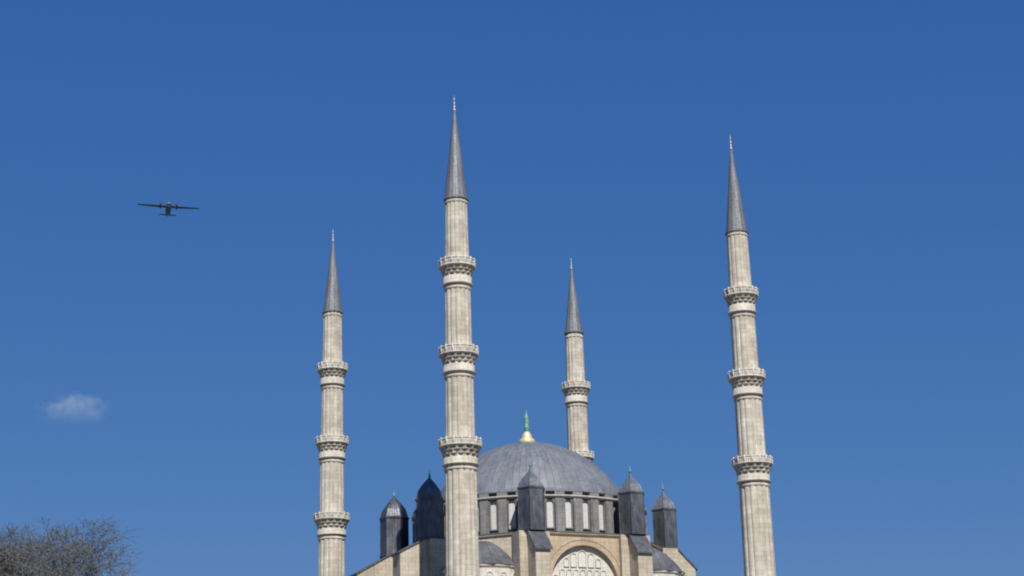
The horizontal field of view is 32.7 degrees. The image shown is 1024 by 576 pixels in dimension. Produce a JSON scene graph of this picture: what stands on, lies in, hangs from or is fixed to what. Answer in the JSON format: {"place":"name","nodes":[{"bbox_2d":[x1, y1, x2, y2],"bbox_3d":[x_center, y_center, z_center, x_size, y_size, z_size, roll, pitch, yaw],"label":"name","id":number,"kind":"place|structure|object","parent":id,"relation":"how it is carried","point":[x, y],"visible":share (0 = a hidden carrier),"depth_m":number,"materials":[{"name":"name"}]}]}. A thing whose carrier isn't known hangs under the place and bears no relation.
{"place":"outdoors","nodes":[
{"label":"outdoors","id":0,"kind":"place"},
{"bbox_2d":[137,201,198,216],"bbox_3d":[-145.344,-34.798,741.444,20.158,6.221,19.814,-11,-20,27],"label":"aircraft","id":1,"kind":"object","parent":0,"point":[168,206],"visible":1,"depth_m":739.22,"materials":[{"name":"grey paint"}]},
{"bbox_2d":[0,0,1023,575],"label":"sky","id":2,"kind":"structure","parent":0,"point":[159,375],"materials":[{"name":"blue"}]},
{"bbox_3d":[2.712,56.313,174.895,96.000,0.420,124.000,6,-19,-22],"label":"courtyard pavement","id":3,"kind":"structure","parent":0,"visible":0},
{"bbox_2d":[350,410,697,575],"bbox_3d":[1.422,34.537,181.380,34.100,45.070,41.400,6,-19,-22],"label":"mosque","id":4,"kind":"structure","parent":3,"relation":"on","point":[545,509],"depth_m":173.61,"materials":[{"name":"stone"}]},
{"bbox_2d":[559,568,564,575],"bbox_3d":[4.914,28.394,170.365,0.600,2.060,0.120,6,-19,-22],"label":"window","id":5,"kind":"structure","parent":4,"relation":"in","point":[561,572],"depth_m":170.57,"materials":[{"name":"white glass"}]},
{"bbox_2d":[563,557,569,566],"bbox_3d":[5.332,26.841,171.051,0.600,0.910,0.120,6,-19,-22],"label":"window","id":6,"kind":"structure","parent":4,"relation":"in","point":[566,563],"depth_m":171.07,"materials":[{"name":"white glass"}]},
{"bbox_2d":[566,569,571,575],"bbox_3d":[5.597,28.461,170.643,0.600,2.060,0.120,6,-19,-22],"label":"window","id":7,"kind":"structure","parent":4,"relation":"in","point":[568,572],"depth_m":170.86,"materials":[{"name":"white glass"}]},
{"bbox_2d":[570,553,576,566],"bbox_3d":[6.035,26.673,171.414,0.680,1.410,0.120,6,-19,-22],"label":"window","id":8,"kind":"structure","parent":4,"relation":"in","point":[573,557],"depth_m":171.40,"materials":[{"name":"white glass"}]},
{"bbox_2d":[573,569,578,575],"bbox_3d":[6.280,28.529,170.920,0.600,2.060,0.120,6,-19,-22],"label":"window","id":9,"kind":"structure","parent":4,"relation":"in","point":[575,572],"depth_m":171.15,"materials":[{"name":"white glass"}]},
{"bbox_2d":[578,550,586,566],"bbox_3d":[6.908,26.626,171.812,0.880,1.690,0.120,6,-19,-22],"label":"window","id":10,"kind":"structure","parent":4,"relation":"in","point":[582,560],"depth_m":171.82,"materials":[{"name":"white glass"}]},
{"bbox_2d":[580,569,585,575],"bbox_3d":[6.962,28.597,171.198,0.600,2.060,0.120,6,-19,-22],"label":"window","id":11,"kind":"structure","parent":4,"relation":"in","point":[582,572],"depth_m":171.44,"materials":[{"name":"white glass"}]},
{"bbox_2d":[587,569,592,575],"bbox_3d":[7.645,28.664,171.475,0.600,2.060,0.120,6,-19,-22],"label":"window","id":12,"kind":"structure","parent":4,"relation":"in","point":[589,572],"depth_m":171.69,"materials":[{"name":"white paint"}]},
{"bbox_2d":[588,553,594,567],"bbox_3d":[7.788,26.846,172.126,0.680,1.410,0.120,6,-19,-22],"label":"window","id":13,"kind":"structure","parent":4,"relation":"in","point":[591,564],"depth_m":172.11,"materials":[{"name":"white glass"}]},
{"bbox_2d":[593,570,599,575],"bbox_3d":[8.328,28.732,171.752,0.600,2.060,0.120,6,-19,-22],"label":"window","id":14,"kind":"structure","parent":4,"relation":"in","point":[596,573],"depth_m":171.97,"materials":[{"name":"white glass"}]},
{"bbox_2d":[595,559,600,567],"bbox_3d":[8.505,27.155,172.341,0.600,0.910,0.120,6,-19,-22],"label":"window","id":15,"kind":"structure","parent":4,"relation":"in","point":[597,562],"depth_m":172.32,"materials":[{"name":"white glass"}]},
{"bbox_2d":[600,570,605,575],"bbox_3d":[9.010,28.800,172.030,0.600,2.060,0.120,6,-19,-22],"label":"window","id":16,"kind":"structure","parent":4,"relation":"in","point":[602,573],"depth_m":172.24,"materials":[{"name":"white glass"}]},
{"label":"ground","id":17,"kind":"structure","parent":0,"visible":0},
{"bbox_2d":[0,515,141,575],"bbox_3d":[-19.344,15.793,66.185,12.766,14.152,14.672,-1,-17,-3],"label":"bare tree","id":18,"kind":"object","parent":17,"relation":"on","point":[34,566],"visible":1,"depth_m":67.12,"materials":[{"name":"grey plant"}]},
{"bbox_2d":[313,232,349,575],"bbox_3d":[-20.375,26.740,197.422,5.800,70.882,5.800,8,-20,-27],"label":"minaret","id":19,"kind":"object","parent":17,"relation":"on","point":[331,520],"visible":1,"depth_m":199.10,"materials":[{"name":"stone"}]},
{"bbox_2d":[438,98,482,575],"bbox_3d":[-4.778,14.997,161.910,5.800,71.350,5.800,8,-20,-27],"label":"minaret","id":20,"kind":"object","parent":17,"relation":"on","point":[460,447],"visible":1,"depth_m":162.69,"materials":[{"name":"stone"}]},
{"bbox_2d":[561,260,593,461],"bbox_3d":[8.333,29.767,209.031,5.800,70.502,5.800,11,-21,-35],"label":"minaret","id":21,"kind":"object","parent":17,"relation":"on","point":[576,388],"visible":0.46,"depth_m":213.62,"materials":[{"name":"stone"}]},
{"bbox_2d":[723,137,775,575],"bbox_3d":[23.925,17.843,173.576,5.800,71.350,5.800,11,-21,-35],"label":"minaret","id":22,"kind":"object","parent":17,"relation":"on","point":[752,463],"visible":1,"depth_m":174.50,"materials":[{"name":"stone"}]}
]}

